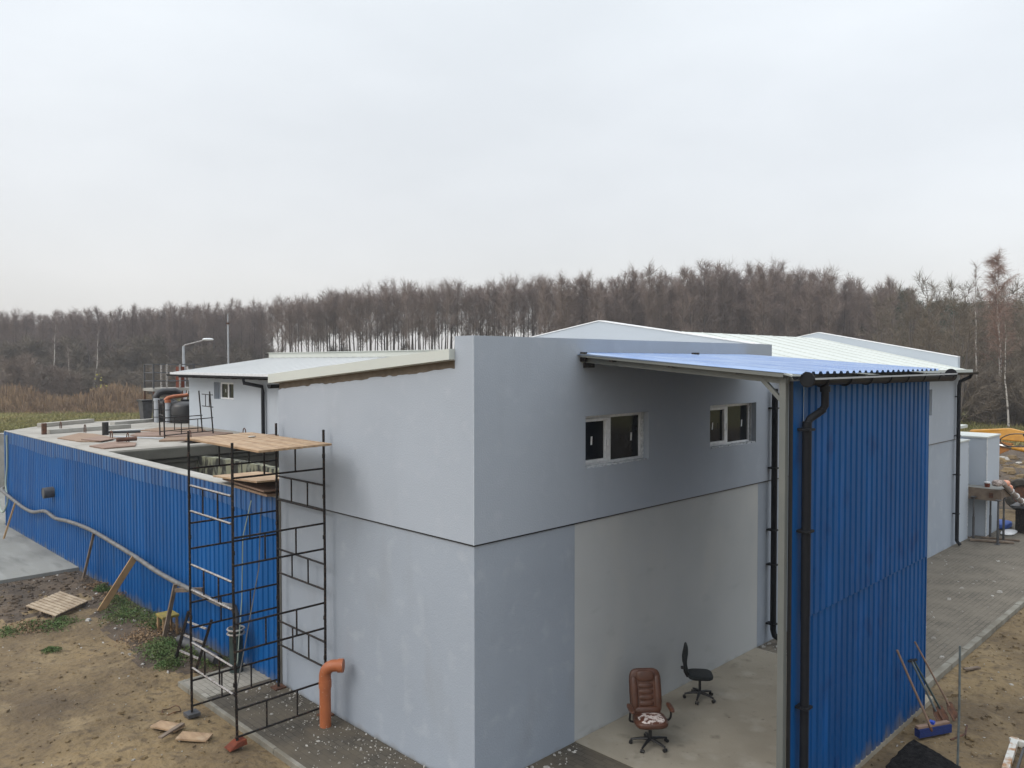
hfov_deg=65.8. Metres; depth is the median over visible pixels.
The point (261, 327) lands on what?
bare tree
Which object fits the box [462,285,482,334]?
bare tree
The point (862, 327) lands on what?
bare tree
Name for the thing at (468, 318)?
bare tree
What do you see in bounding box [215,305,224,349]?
bare tree
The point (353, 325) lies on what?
bare tree
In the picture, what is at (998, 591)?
debris
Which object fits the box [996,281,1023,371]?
bare tree
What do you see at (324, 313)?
bare tree
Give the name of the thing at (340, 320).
bare tree
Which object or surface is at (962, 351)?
bare tree
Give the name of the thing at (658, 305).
bare tree
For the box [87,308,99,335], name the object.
bare tree
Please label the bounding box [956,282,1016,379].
bare tree
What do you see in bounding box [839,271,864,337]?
bare tree
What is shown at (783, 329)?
bare tree
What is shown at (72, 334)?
bare tree
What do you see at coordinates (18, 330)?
bare tree
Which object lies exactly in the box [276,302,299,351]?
bare tree
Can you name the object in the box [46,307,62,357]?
bare tree
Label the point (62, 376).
willow bush
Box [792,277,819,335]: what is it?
bare tree
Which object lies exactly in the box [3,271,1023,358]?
wood
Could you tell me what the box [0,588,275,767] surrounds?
soil clods
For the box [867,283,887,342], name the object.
bare tree
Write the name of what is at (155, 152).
sky
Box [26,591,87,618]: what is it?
pallet
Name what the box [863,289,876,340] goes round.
bare tree
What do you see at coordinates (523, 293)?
bare tree
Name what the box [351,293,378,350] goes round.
bare tree
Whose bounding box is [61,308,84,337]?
bare tree
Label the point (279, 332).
bare tree
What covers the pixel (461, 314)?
bare tree
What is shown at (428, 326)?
bare tree
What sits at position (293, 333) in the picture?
bare tree
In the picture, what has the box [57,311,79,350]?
bare tree
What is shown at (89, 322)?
bare tree
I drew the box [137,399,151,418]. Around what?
waste bin
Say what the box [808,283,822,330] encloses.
bare tree
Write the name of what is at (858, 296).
bare tree
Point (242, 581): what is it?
rope
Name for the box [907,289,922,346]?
bare tree
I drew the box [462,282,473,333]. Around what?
bare tree
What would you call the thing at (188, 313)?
bare tree
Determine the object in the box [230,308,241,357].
bare tree
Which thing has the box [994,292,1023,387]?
bare tree
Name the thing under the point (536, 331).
bare tree
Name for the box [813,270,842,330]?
bare tree
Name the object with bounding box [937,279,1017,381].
bare tree
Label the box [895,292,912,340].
bare tree
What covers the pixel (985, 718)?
soil clods
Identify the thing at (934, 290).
bare tree
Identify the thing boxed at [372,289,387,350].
bare tree
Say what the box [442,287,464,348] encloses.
bare tree
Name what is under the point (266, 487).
loose board
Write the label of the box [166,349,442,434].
wing
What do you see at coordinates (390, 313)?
bare tree
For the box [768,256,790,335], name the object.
bare tree
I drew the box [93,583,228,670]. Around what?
weeds
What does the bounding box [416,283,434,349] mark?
bare tree
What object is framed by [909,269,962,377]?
bare tree
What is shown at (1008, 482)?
orange cloth
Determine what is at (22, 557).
concrete apron
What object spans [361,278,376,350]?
bare tree
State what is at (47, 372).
willow bush
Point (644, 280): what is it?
bare tree
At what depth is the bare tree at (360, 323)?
108.39 m
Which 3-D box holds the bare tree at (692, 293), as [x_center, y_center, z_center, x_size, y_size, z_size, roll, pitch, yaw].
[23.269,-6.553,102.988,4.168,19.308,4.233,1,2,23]
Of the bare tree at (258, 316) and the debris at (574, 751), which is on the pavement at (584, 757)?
the debris at (574, 751)
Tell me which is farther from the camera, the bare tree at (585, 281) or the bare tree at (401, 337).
the bare tree at (401, 337)
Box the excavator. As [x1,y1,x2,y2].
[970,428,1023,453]
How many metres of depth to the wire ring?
13.02 m
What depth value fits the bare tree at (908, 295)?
108.89 m
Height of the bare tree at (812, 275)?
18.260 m
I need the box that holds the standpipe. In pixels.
[226,625,245,673]
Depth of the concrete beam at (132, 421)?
30.72 m
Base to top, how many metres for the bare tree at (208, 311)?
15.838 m
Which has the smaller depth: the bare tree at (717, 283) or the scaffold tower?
the scaffold tower
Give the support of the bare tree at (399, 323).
on the ground at (46, 710)
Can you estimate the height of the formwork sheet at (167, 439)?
0.045 m
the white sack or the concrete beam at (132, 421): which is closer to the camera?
the white sack
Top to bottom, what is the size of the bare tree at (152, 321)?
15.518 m
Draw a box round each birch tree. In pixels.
[47,319,59,362]
[66,345,72,394]
[93,325,101,374]
[965,260,981,378]
[969,248,1023,420]
[990,316,1013,426]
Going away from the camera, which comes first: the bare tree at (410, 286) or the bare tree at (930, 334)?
the bare tree at (930, 334)
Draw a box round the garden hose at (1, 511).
[0,435,8,512]
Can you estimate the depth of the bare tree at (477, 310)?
110.87 m
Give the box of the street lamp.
[182,338,213,398]
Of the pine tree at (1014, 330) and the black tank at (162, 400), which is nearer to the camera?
the black tank at (162, 400)
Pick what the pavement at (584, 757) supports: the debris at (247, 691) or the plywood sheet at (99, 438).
the debris at (247, 691)
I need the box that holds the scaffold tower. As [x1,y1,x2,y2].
[183,423,333,751]
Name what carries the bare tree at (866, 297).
on the ground at (46, 710)
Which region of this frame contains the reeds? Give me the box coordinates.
[0,380,151,413]
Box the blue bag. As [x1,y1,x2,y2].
[999,519,1011,528]
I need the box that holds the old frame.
[1002,736,1023,767]
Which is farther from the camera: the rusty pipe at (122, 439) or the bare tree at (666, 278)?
the bare tree at (666, 278)
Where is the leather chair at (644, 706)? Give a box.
[627,668,674,752]
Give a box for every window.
[219,382,233,399]
[585,412,646,468]
[710,403,754,448]
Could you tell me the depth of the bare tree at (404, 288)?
111.50 m
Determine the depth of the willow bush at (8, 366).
98.05 m
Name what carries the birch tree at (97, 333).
on the ground at (46, 710)
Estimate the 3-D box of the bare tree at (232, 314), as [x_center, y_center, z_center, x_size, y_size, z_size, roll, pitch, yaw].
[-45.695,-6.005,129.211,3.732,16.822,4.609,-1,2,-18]
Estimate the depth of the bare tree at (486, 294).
110.26 m
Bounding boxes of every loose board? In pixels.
[213,471,278,482]
[222,478,278,491]
[234,485,278,496]
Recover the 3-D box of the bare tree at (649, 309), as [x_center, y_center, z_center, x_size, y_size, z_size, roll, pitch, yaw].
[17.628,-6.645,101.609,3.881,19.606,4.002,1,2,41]
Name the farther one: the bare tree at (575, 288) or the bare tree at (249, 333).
the bare tree at (249, 333)
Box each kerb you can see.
[178,663,305,767]
[925,597,1023,692]
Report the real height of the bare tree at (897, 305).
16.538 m
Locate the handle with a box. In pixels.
[896,650,932,731]
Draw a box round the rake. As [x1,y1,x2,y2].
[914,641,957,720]
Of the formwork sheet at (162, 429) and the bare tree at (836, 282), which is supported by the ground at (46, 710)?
the bare tree at (836, 282)
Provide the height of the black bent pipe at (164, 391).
0.639 m
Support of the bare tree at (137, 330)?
on the ground at (46, 710)
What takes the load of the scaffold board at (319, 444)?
on the scaffold tower
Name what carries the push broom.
on the ground at (46, 710)
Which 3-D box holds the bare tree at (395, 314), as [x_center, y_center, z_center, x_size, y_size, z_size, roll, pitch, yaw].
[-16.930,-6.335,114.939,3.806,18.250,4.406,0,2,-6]
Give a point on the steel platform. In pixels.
(180, 383)
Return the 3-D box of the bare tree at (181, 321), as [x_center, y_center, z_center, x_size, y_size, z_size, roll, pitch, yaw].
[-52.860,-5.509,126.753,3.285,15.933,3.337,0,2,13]
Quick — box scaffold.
[158,391,213,437]
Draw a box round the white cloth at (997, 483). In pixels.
[992,480,1002,486]
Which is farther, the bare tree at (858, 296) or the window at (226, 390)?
the bare tree at (858, 296)
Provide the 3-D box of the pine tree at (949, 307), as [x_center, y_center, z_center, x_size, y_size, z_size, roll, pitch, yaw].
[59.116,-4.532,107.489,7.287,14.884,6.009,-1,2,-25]
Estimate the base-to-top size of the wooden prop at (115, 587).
1.229 m
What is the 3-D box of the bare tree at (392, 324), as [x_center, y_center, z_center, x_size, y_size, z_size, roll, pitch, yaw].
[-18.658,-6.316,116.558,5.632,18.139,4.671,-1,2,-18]
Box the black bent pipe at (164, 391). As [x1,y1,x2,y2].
[152,388,181,403]
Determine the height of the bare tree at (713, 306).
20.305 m
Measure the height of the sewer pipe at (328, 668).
1.135 m
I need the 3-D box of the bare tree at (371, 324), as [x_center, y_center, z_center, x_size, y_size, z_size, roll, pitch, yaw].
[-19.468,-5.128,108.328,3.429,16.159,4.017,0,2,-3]
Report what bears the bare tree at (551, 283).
on the ground at (46, 710)
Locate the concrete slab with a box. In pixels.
[575,648,933,767]
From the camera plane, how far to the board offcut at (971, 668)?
14.59 m
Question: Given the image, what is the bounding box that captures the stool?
[156,610,178,633]
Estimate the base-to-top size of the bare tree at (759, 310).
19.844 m
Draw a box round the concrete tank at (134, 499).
[4,419,282,682]
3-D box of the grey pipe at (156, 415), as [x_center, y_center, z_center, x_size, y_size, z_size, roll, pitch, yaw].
[-14.069,1.048,31.320,0.230,0.950,0.236,-2,2,-45]
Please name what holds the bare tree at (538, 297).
on the ground at (46, 710)
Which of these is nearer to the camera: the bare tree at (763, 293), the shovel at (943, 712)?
the shovel at (943, 712)
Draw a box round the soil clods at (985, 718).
[871,612,1023,764]
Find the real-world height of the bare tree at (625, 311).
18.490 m
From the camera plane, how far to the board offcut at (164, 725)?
12.28 m
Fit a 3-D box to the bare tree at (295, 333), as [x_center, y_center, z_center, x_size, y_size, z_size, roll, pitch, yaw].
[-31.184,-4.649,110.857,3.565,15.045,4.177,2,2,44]
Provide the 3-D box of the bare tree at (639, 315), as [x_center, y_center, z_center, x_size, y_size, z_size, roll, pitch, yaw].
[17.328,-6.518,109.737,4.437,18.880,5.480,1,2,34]
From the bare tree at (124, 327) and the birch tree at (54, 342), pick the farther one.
the bare tree at (124, 327)
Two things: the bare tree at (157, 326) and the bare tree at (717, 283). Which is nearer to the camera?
the bare tree at (717, 283)
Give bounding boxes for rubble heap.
[999,455,1023,480]
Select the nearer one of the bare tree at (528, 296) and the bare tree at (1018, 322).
the bare tree at (1018, 322)
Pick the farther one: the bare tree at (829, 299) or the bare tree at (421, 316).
the bare tree at (421, 316)
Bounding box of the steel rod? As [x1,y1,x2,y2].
[956,646,960,765]
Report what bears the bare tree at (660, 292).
on the ground at (46, 710)
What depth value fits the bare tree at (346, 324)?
115.95 m
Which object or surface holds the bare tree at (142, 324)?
on the ground at (46, 710)
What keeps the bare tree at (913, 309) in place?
on the ground at (46, 710)
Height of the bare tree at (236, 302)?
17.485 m
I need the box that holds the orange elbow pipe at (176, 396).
[164,393,188,399]
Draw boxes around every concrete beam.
[37,419,93,426]
[47,424,130,433]
[110,418,153,424]
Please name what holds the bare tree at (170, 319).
on the ground at (46, 710)
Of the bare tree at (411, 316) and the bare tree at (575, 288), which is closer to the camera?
the bare tree at (575, 288)
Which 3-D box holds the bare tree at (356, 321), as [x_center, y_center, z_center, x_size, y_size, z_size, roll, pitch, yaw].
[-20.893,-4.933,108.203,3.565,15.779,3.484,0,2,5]
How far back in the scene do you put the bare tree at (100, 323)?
136.16 m
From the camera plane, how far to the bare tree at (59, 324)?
134.59 m
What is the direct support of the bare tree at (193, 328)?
on the ground at (46, 710)
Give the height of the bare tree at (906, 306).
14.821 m
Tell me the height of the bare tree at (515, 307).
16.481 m
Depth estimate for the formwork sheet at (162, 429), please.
27.65 m
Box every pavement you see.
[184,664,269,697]
[207,678,632,767]
[756,521,1023,677]
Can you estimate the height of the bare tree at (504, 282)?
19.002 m
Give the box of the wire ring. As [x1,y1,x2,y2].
[162,705,180,714]
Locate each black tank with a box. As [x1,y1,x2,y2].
[152,398,176,421]
[170,399,189,423]
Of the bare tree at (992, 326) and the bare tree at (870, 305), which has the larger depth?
the bare tree at (870, 305)
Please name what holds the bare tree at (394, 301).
on the ground at (46, 710)
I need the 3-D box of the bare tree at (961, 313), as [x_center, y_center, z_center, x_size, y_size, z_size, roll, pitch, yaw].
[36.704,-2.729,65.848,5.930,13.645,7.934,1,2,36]
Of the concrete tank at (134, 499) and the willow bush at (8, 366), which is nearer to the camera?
the concrete tank at (134, 499)
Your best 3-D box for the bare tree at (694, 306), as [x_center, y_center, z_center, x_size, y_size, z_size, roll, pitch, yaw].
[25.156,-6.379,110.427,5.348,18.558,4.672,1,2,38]
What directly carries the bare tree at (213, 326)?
on the ground at (46, 710)
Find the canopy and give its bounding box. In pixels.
[578,352,957,767]
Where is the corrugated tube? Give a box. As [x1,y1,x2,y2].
[1002,480,1023,505]
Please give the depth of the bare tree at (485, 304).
113.87 m
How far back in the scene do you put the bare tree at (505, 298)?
107.94 m
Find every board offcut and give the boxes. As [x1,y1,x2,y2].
[150,720,185,731]
[158,722,184,738]
[175,731,212,741]
[963,666,980,670]
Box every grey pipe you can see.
[153,398,159,422]
[164,400,170,422]
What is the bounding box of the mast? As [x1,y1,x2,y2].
[226,314,229,363]
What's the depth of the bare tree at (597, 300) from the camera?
100.75 m
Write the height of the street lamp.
7.155 m
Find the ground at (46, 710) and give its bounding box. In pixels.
[0,396,1023,767]
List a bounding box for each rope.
[234,508,260,699]
[237,500,251,662]
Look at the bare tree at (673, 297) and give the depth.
102.63 m
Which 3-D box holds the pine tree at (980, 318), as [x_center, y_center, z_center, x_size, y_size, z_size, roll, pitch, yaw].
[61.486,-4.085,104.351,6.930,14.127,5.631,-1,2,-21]
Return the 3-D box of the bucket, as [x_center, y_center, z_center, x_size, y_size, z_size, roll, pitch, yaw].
[15.262,3.220,25.400,0.180,0.173,0.180,-2,2,-45]
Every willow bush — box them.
[0,356,27,388]
[5,348,46,390]
[34,362,57,394]
[47,364,73,397]
[63,372,86,397]
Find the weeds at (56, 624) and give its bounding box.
[0,614,84,653]
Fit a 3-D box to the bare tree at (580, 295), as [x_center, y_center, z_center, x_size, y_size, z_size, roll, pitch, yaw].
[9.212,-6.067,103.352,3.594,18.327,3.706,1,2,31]
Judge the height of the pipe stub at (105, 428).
0.420 m
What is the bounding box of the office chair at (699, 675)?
[681,642,715,704]
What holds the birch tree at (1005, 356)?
on the ground at (46, 710)
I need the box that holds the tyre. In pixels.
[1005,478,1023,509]
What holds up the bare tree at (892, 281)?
on the ground at (46, 710)
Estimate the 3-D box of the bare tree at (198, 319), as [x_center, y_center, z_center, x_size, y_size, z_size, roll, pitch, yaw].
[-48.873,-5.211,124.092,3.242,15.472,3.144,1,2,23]
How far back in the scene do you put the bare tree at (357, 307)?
111.51 m
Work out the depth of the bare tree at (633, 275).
105.72 m
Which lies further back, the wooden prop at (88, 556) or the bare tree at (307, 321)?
the bare tree at (307, 321)
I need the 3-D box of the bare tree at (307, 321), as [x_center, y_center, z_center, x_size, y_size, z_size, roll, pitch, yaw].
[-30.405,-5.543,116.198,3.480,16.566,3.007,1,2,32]
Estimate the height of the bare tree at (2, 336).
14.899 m
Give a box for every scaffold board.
[185,437,273,452]
[203,436,287,450]
[214,435,302,449]
[227,433,317,447]
[240,432,331,446]
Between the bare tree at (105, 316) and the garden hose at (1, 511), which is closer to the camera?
the garden hose at (1, 511)
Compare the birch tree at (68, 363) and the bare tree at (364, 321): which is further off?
the bare tree at (364, 321)
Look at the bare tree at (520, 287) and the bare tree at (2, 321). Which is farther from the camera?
the bare tree at (2, 321)
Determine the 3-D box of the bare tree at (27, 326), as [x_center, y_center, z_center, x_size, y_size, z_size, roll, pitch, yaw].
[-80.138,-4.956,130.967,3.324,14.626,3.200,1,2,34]
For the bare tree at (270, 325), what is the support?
on the ground at (46, 710)
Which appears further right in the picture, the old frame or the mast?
the old frame
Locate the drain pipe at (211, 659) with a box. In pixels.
[176,635,222,664]
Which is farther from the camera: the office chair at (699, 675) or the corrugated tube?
the corrugated tube
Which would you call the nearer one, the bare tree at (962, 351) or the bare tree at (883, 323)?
the bare tree at (962, 351)
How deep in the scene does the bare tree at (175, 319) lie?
132.34 m
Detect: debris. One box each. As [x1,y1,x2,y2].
[2,636,242,765]
[33,573,221,679]
[227,682,424,767]
[526,745,576,767]
[758,642,786,653]
[896,650,1023,756]
[931,555,1022,657]
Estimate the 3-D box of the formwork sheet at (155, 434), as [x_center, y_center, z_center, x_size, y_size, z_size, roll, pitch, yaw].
[-10.982,1.643,26.252,3.342,0.030,2.030,0,2,6]
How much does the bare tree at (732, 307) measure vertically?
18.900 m
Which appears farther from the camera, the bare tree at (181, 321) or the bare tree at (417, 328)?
the bare tree at (181, 321)
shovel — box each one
[908,659,943,720]
[910,658,948,720]
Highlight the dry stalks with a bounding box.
[0,580,188,649]
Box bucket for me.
[984,481,989,486]
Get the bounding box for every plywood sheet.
[57,433,114,441]
[81,436,115,441]
[89,441,135,448]
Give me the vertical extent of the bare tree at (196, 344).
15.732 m
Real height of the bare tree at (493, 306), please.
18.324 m
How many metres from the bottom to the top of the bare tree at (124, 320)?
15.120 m
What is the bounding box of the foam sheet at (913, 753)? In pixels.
[885,739,960,767]
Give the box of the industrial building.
[267,320,978,767]
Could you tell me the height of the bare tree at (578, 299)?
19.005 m
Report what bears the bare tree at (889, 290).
on the ground at (46, 710)
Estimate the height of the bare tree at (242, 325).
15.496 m
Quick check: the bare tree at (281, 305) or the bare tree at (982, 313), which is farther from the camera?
the bare tree at (281, 305)
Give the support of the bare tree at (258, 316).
on the ground at (46, 710)
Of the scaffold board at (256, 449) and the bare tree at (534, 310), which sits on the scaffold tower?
the scaffold board at (256, 449)
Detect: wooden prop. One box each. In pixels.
[3,503,15,538]
[82,533,94,578]
[97,556,135,610]
[162,584,177,636]
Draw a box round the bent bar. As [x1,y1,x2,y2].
[950,725,967,740]
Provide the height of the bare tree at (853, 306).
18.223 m
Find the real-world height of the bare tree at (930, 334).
11.307 m
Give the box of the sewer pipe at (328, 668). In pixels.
[319,658,344,728]
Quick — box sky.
[0,0,1023,352]
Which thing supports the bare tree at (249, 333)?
on the ground at (46, 710)
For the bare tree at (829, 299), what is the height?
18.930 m
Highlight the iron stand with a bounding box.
[175,610,212,672]
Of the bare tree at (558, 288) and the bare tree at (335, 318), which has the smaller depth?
the bare tree at (558, 288)
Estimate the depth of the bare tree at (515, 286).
109.35 m
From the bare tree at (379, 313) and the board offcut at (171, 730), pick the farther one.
the bare tree at (379, 313)
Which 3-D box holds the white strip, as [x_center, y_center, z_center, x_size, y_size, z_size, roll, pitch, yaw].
[-11.749,1.684,24.897,1.991,0.030,0.100,1,2,20]
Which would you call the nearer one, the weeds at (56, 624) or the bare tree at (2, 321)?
the weeds at (56, 624)
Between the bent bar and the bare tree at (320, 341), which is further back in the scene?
the bare tree at (320, 341)
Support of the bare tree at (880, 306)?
on the ground at (46, 710)
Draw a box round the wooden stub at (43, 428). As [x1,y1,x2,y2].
[41,423,46,434]
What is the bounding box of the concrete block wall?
[0,433,4,487]
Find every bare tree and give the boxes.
[0,307,10,346]
[0,312,13,345]
[5,312,22,345]
[6,308,27,343]
[13,320,24,343]
[19,313,34,340]
[20,314,31,350]
[28,311,36,337]
[31,314,49,346]
[32,314,50,356]
[44,315,57,356]
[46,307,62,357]
[51,308,63,346]
[56,309,67,353]
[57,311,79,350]
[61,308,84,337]
[62,310,80,349]
[64,311,84,341]
[75,310,86,342]
[77,308,96,377]
[79,313,96,343]
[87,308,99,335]
[89,304,107,350]
[95,308,109,355]
[98,313,113,352]
[102,308,118,358]
[111,310,122,345]
[113,305,125,347]
[118,310,131,356]
[119,312,129,344]
[123,302,142,365]
[127,305,142,349]
[131,308,146,355]
[137,308,151,338]
[138,306,155,337]
[142,304,163,349]
[150,311,165,359]
[151,308,167,357]
[158,302,174,352]
[160,300,179,359]
[161,306,176,361]
[166,304,180,342]
[174,304,190,366]
[181,300,191,356]
[182,304,197,350]
[184,305,192,352]
[186,304,204,349]
[191,305,205,351]
[192,304,208,367]
[198,299,209,343]
[203,303,218,366]
[203,309,225,363]
[209,301,224,344]
[214,306,234,357]
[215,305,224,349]
[222,297,240,347]
[230,305,254,353]
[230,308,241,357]
[233,297,243,337]
[242,303,257,356]
[244,296,260,358]
[252,300,263,357]
[252,302,271,358]
[262,304,276,352]
[264,300,275,352]
[266,295,288,351]
[269,313,284,343]
[272,293,294,351]
[276,299,297,351]
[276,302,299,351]
[280,309,292,351]
[283,302,307,351]
[286,295,307,351]
[291,292,307,351]
[294,298,306,344]
[297,293,311,351]
[298,295,321,351]
[305,296,325,351]
[310,295,326,351]
[310,300,333,351]
[313,296,337,351]
[313,301,325,351]
[315,293,340,351]
[318,288,337,342]
[320,288,336,351]
[323,291,346,350]
[324,294,342,350]
[328,296,348,350]
[332,288,350,348]
[335,287,354,350]
[335,292,352,350]
[336,290,356,350]
[341,291,353,349]
[346,286,363,350]
[346,289,370,350]
[349,294,369,350]
[351,283,373,350]
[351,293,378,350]
[352,290,374,351]
[358,290,379,350]
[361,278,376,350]
[365,291,384,350]
[369,285,384,350]
[371,285,392,350]
[372,275,396,349]
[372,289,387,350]
[373,283,398,349]
[381,286,400,349]
[382,278,404,349]
[384,279,401,349]
[385,277,412,349]
[392,286,406,347]
[392,292,403,349]
[395,279,421,349]
[396,285,414,349]
[400,279,423,349]
[400,289,421,349]
[407,287,436,350]
[413,291,427,349]
[414,282,428,349]
[414,284,420,349]
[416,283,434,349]
[418,285,438,349]
[419,277,439,349]
[423,288,444,349]
[424,286,444,349]
[426,300,445,349]
[428,282,450,348]
[437,283,463,348]
[438,278,459,348]
[438,281,448,348]
[440,285,463,348]
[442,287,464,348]
[446,289,464,348]
[448,277,472,335]
[449,283,476,335]
[458,281,482,335]
[459,287,475,335]
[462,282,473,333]
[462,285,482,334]
[466,281,485,335]
[473,279,495,335]
[473,280,500,335]
[474,285,491,335]
[477,281,501,335]
[479,281,507,335]
[485,277,508,335]
[487,283,498,334]
[491,282,506,335]
[493,274,519,335]
[495,270,516,335]
[495,289,526,336]
[500,270,529,336]
[502,279,528,336]
[513,288,524,336]
[515,275,537,336]
[517,278,541,336]
[518,282,532,336]
[519,275,543,336]
[525,281,544,335]
[525,282,543,335]
[528,276,543,334]
[531,273,548,326]
[535,275,559,334]
[535,277,556,334]
[539,295,559,330]
[548,272,577,330]
[548,276,562,329]
[549,283,578,328]
[557,279,584,328]
[560,275,584,327]
[572,270,591,323]
[572,271,593,324]
[577,269,595,324]
[580,281,608,323]
[582,277,598,322]
[596,277,609,319]
[598,289,620,321]
[604,274,626,321]
[604,275,620,319]
[614,267,635,324]
[615,278,638,324]
[618,260,646,324]
[626,270,652,326]
[635,255,664,327]
[635,283,648,325]
[636,274,647,322]
[643,272,663,326]
[643,275,667,328]
[652,268,669,329]
[654,266,673,328]
[656,272,680,330]
[665,272,685,330]
[666,281,683,330]
[667,263,700,331]
[673,277,686,331]
[674,266,703,331]
[681,275,706,332]
[688,256,719,332]
[697,270,722,332]
[698,265,727,332]
[709,257,723,332]
[710,254,743,333]
[712,268,736,333]
[719,267,740,333]
[724,269,745,333]
[725,264,749,334]
[736,265,764,334]
[738,257,762,334]
[738,269,750,334]
[745,259,780,335]
[748,263,769,334]
[757,257,781,334]
[760,268,786,335]
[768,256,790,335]
[768,266,801,335]
[774,269,803,336]
[785,269,814,336]
[786,285,807,334]
[788,264,808,336]
[790,270,817,335]
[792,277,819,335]
[795,266,827,335]
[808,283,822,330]
[811,266,836,331]
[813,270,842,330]
[814,259,848,333]
[816,272,848,335]
[831,296,844,334]
[835,275,856,336]
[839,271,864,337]
[845,278,861,338]
[849,278,872,339]
[857,283,873,339]
[857,289,901,343]
[860,292,917,346]
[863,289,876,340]
[864,288,876,337]
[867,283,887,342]
[871,283,895,338]
[871,285,891,342]
[876,275,899,343]
[884,280,944,349]
[886,284,936,347]
[887,278,902,314]
[892,282,901,337]
[900,286,917,321]
[905,292,955,351]
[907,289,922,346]
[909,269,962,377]
[911,280,980,375]
[916,273,991,392]
[934,306,1001,420]
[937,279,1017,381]
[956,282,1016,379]
[960,287,1013,374]
[973,290,1015,370]
[973,298,1022,381]
[976,278,1023,417]
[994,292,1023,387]
[995,284,1023,366]
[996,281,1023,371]
[998,293,1023,407]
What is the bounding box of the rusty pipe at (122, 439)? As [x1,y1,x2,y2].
[116,437,136,441]
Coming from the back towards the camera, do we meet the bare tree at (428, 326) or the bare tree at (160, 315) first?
the bare tree at (160, 315)
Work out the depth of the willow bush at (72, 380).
100.72 m
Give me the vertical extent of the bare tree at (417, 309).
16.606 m
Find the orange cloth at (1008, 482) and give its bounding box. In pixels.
[1004,480,1012,490]
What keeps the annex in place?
on the ground at (46, 710)
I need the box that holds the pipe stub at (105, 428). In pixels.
[102,422,140,434]
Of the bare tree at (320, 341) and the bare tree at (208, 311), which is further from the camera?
the bare tree at (208, 311)
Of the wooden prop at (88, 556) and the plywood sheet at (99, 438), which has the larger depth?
the plywood sheet at (99, 438)
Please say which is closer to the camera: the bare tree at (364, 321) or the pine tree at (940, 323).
the pine tree at (940, 323)
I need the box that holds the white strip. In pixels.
[113,436,163,438]
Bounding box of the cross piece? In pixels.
[175,587,202,591]
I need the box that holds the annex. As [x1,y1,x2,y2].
[959,424,1000,541]
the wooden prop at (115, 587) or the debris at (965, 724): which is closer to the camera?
the debris at (965, 724)
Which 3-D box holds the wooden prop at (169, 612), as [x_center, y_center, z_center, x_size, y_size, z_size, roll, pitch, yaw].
[-7.050,4.680,16.286,0.368,1.158,0.091,0,2,14]
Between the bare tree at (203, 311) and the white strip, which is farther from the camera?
the bare tree at (203, 311)
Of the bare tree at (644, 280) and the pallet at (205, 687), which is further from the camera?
the bare tree at (644, 280)
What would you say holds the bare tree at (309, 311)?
on the ground at (46, 710)
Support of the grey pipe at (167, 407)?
on the concrete tank at (134, 499)
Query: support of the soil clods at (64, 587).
on the ground at (46, 710)
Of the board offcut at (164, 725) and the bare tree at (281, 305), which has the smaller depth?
the board offcut at (164, 725)
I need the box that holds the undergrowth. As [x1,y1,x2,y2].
[0,331,1023,426]
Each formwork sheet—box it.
[130,431,232,436]
[141,427,204,431]
[159,436,203,441]
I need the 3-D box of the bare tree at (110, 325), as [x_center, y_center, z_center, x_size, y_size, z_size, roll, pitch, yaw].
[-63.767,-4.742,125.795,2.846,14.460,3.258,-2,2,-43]
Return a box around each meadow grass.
[0,410,152,432]
[960,414,1023,445]
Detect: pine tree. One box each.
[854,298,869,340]
[873,305,908,346]
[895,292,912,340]
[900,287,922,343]
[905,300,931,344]
[922,299,960,357]
[940,297,963,352]
[946,302,981,365]
[962,300,991,363]
[991,301,1023,362]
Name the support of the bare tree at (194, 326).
on the ground at (46, 710)
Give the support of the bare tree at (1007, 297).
on the ground at (46, 710)
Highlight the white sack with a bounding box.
[1000,529,1017,535]
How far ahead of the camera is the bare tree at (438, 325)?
109.50 m
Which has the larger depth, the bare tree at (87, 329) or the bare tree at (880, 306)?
the bare tree at (87, 329)
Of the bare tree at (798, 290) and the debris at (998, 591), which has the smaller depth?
the debris at (998, 591)
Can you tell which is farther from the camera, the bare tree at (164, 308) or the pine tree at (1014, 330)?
the bare tree at (164, 308)
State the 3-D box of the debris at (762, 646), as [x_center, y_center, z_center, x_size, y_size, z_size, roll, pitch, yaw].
[5.297,5.225,15.490,0.619,0.047,0.900,-2,2,-45]
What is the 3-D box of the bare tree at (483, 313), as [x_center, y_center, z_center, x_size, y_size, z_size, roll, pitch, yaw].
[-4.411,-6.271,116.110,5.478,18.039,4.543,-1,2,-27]
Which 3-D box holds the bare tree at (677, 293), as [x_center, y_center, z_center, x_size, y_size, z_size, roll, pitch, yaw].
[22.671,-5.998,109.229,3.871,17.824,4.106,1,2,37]
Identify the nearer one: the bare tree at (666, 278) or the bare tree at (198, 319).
the bare tree at (666, 278)
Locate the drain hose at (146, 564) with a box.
[0,486,238,629]
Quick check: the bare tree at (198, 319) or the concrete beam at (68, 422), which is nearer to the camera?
the concrete beam at (68, 422)
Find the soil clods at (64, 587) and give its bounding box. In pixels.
[0,571,107,624]
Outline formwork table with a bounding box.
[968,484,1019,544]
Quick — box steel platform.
[143,364,201,398]
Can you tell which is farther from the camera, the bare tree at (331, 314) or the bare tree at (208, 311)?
the bare tree at (208, 311)
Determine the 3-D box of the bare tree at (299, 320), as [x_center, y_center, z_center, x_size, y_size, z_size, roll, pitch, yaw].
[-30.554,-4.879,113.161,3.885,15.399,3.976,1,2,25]
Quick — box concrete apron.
[0,489,78,583]
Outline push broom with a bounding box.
[914,720,951,737]
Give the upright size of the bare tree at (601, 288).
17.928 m
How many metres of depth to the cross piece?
16.17 m

